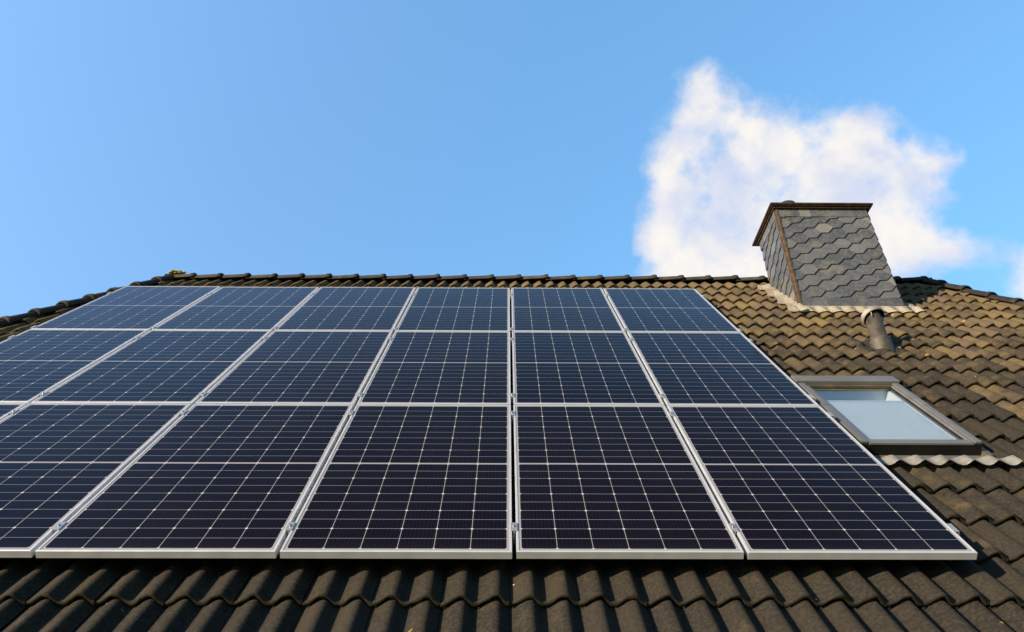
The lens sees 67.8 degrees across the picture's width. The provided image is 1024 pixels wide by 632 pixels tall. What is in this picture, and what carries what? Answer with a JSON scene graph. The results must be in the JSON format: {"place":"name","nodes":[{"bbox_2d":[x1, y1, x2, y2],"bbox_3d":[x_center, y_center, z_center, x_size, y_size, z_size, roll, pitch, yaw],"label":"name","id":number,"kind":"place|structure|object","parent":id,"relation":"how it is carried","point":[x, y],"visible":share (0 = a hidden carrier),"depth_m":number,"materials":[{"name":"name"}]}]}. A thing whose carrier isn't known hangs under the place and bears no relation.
{"place":"outdoors","nodes":[
{"label":"outdoors","id":0,"kind":"place"},
{"bbox_2d":[0,0,1023,316],"label":"sky","id":1,"kind":"structure","parent":0,"point":[141,140],"materials":[{"name":"blue"}]},
{"label":"ground","id":2,"kind":"structure","parent":0,"visible":0},
{"bbox_2d":[0,200,1023,631],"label":"house","id":3,"kind":"structure","parent":2,"relation":"on","point":[914,386],"depth_m":3.55,"materials":[{"name":"concrete"}]},
{"bbox_2d":[168,269,185,274],"bbox_3d":[-4.154,-0.518,9.455,0.239,0.068,0.168,0,-34,0],"label":"lichen clump","id":4,"kind":"object","parent":3,"relation":"on","point":[172,271],"visible":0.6,"depth_m":9.40,"materials":[{"name":"yellow plant"}]},
{"bbox_2d":[791,375,1022,465],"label":"roof window","id":5,"kind":"structure","parent":3,"relation":"in","point":[895,425],"depth_m":5.01,"materials":[{"name":"grey metal"}]},
{"label":"mounting rail","id":6,"kind":"object","parent":3,"relation":"attached to","visible":0},
{"bbox_2d":[0,403,26,420],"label":"solar panel","id":7,"kind":"object","parent":6,"relation":"attached to","point":[5,408],"visible":0.64,"depth_m":4.98,"materials":[{"name":"glass"}]},
{"bbox_2d":[35,404,353,557],"bbox_3d":[-1.590,0.829,4.213,1.082,1.766,0.061,0,-75,0],"label":"solar panel","id":8,"kind":"object","parent":6,"relation":"attached to","point":[216,481],"visible":1,"depth_m":3.92,"materials":[{"name":"glass"}]},
{"bbox_3d":[-1.107,0.255,6.560,6.420,0.038,0.026,0,-75,0],"label":"mounting rail","id":9,"kind":"object","parent":3,"relation":"attached to","visible":0},
{"bbox_2d":[0,329,148,404],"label":"solar panel","id":10,"kind":"object","parent":9,"relation":"attached to","point":[34,363],"visible":0.92,"depth_m":6.03,"materials":[{"name":"glass"}]},
{"bbox_2d":[31,330,271,405],"bbox_3d":[-2.681,0.369,5.922,1.096,1.757,0.061,0,-75,0],"label":"solar panel","id":11,"kind":"object","parent":9,"relation":"attached to","point":[174,366],"visible":0.96,"depth_m":5.73,"materials":[{"name":"glass"}]},
{"bbox_2d":[195,331,392,407],"bbox_3d":[-1.599,0.374,5.928,1.082,1.757,0.061,0,-75,0],"label":"solar panel","id":12,"kind":"object","parent":9,"relation":"attached to","point":[306,367],"visible":0.97,"depth_m":5.73,"materials":[{"name":"glass"}]},
{"bbox_2d":[357,331,510,404],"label":"solar panel","id":13,"kind":"object","parent":9,"relation":"attached to","point":[442,368],"visible":0.98,"depth_m":5.74,"materials":[{"name":"glass"}]},
{"bbox_2d":[509,331,663,404],"bbox_3d":[0.497,0.383,5.942,1.033,1.757,0.061,0,-75,0],"label":"solar panel","id":14,"kind":"object","parent":9,"relation":"attached to","point":[578,368],"visible":0.96,"depth_m":5.75,"materials":[{"name":"glass"}]},
{"bbox_2d":[627,332,818,408],"bbox_3d":[1.547,0.388,5.949,1.077,1.757,0.061,0,-75,0],"label":"solar panel","id":15,"kind":"object","parent":9,"relation":"attached to","point":[710,368],"visible":0.94,"depth_m":5.76,"materials":[{"name":"glass"}]},
{"bbox_3d":[-1.109,0.175,6.862,6.420,0.038,0.026,0,-75,0],"label":"mounting rail","id":16,"kind":"object","parent":3,"relation":"attached to","visible":0},
{"bbox_2d":[30,286,220,330],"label":"solar panel","id":17,"kind":"object","parent":16,"relation":"attached to","point":[136,308],"visible":0.84,"depth_m":7.49,"materials":[{"name":"glass"}]},
{"bbox_2d":[272,287,415,332],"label":"solar panel","id":18,"kind":"object","parent":16,"relation":"attached to","point":[352,309],"visible":0.95,"depth_m":7.48,"materials":[{"name":"glass"}]},
{"bbox_2d":[509,288,624,331],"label":"solar panel","id":19,"kind":"object","parent":16,"relation":"attached to","point":[562,310],"visible":0.95,"depth_m":7.49,"materials":[{"name":"glass"}]},
{"bbox_3d":[-1.116,-0.167,8.155,6.420,0.038,0.026,0,-75,0],"label":"mounting rail","id":20,"kind":"object","parent":3,"relation":"attached to","visible":0},
{"bbox_2d":[150,287,318,331],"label":"solar panel","id":21,"kind":"object","parent":20,"relation":"attached to","point":[245,308],"visible":0.88,"depth_m":7.49,"materials":[{"name":"glass"}]},
{"bbox_2d":[392,287,509,331],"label":"solar panel","id":22,"kind":"object","parent":20,"relation":"attached to","point":[462,309],"visible":0.92,"depth_m":7.49,"materials":[{"name":"glass"}]},
{"bbox_2d":[603,288,742,333],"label":"solar panel","id":23,"kind":"object","parent":20,"relation":"attached to","point":[661,310],"visible":0.91,"depth_m":7.51,"materials":[{"name":"glass"}]},
{"label":"mounting rail","id":24,"kind":"object","parent":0,"visible":0},
{"bbox_2d":[0,403,191,557],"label":"solar panel","id":25,"kind":"object","parent":24,"relation":"attached to","point":[62,462],"visible":0.98,"depth_m":4.29,"materials":[{"name":"glass"}]},
{"bbox_2d":[280,404,511,558],"bbox_3d":[-0.529,0.834,4.220,1.051,1.766,0.061,0,-75,0],"label":"solar panel","id":26,"kind":"object","parent":24,"relation":"attached to","point":[397,481],"visible":1,"depth_m":3.92,"materials":[{"name":"glass"}]},
{"bbox_2d":[510,405,743,558],"bbox_3d":[0.506,0.837,4.227,1.033,1.766,0.061,0,-75,0],"label":"solar panel","id":27,"kind":"object","parent":24,"relation":"attached to","point":[610,481],"visible":1,"depth_m":3.93,"materials":[{"name":"glass"}]},
{"bbox_2d":[667,405,977,559],"bbox_3d":[1.555,0.841,4.234,1.078,1.766,0.061,0,-75,0],"label":"solar panel","id":28,"kind":"object","parent":24,"relation":"attached to","point":[801,482],"visible":0.96,"depth_m":3.94,"materials":[{"name":"glass"}]}
]}

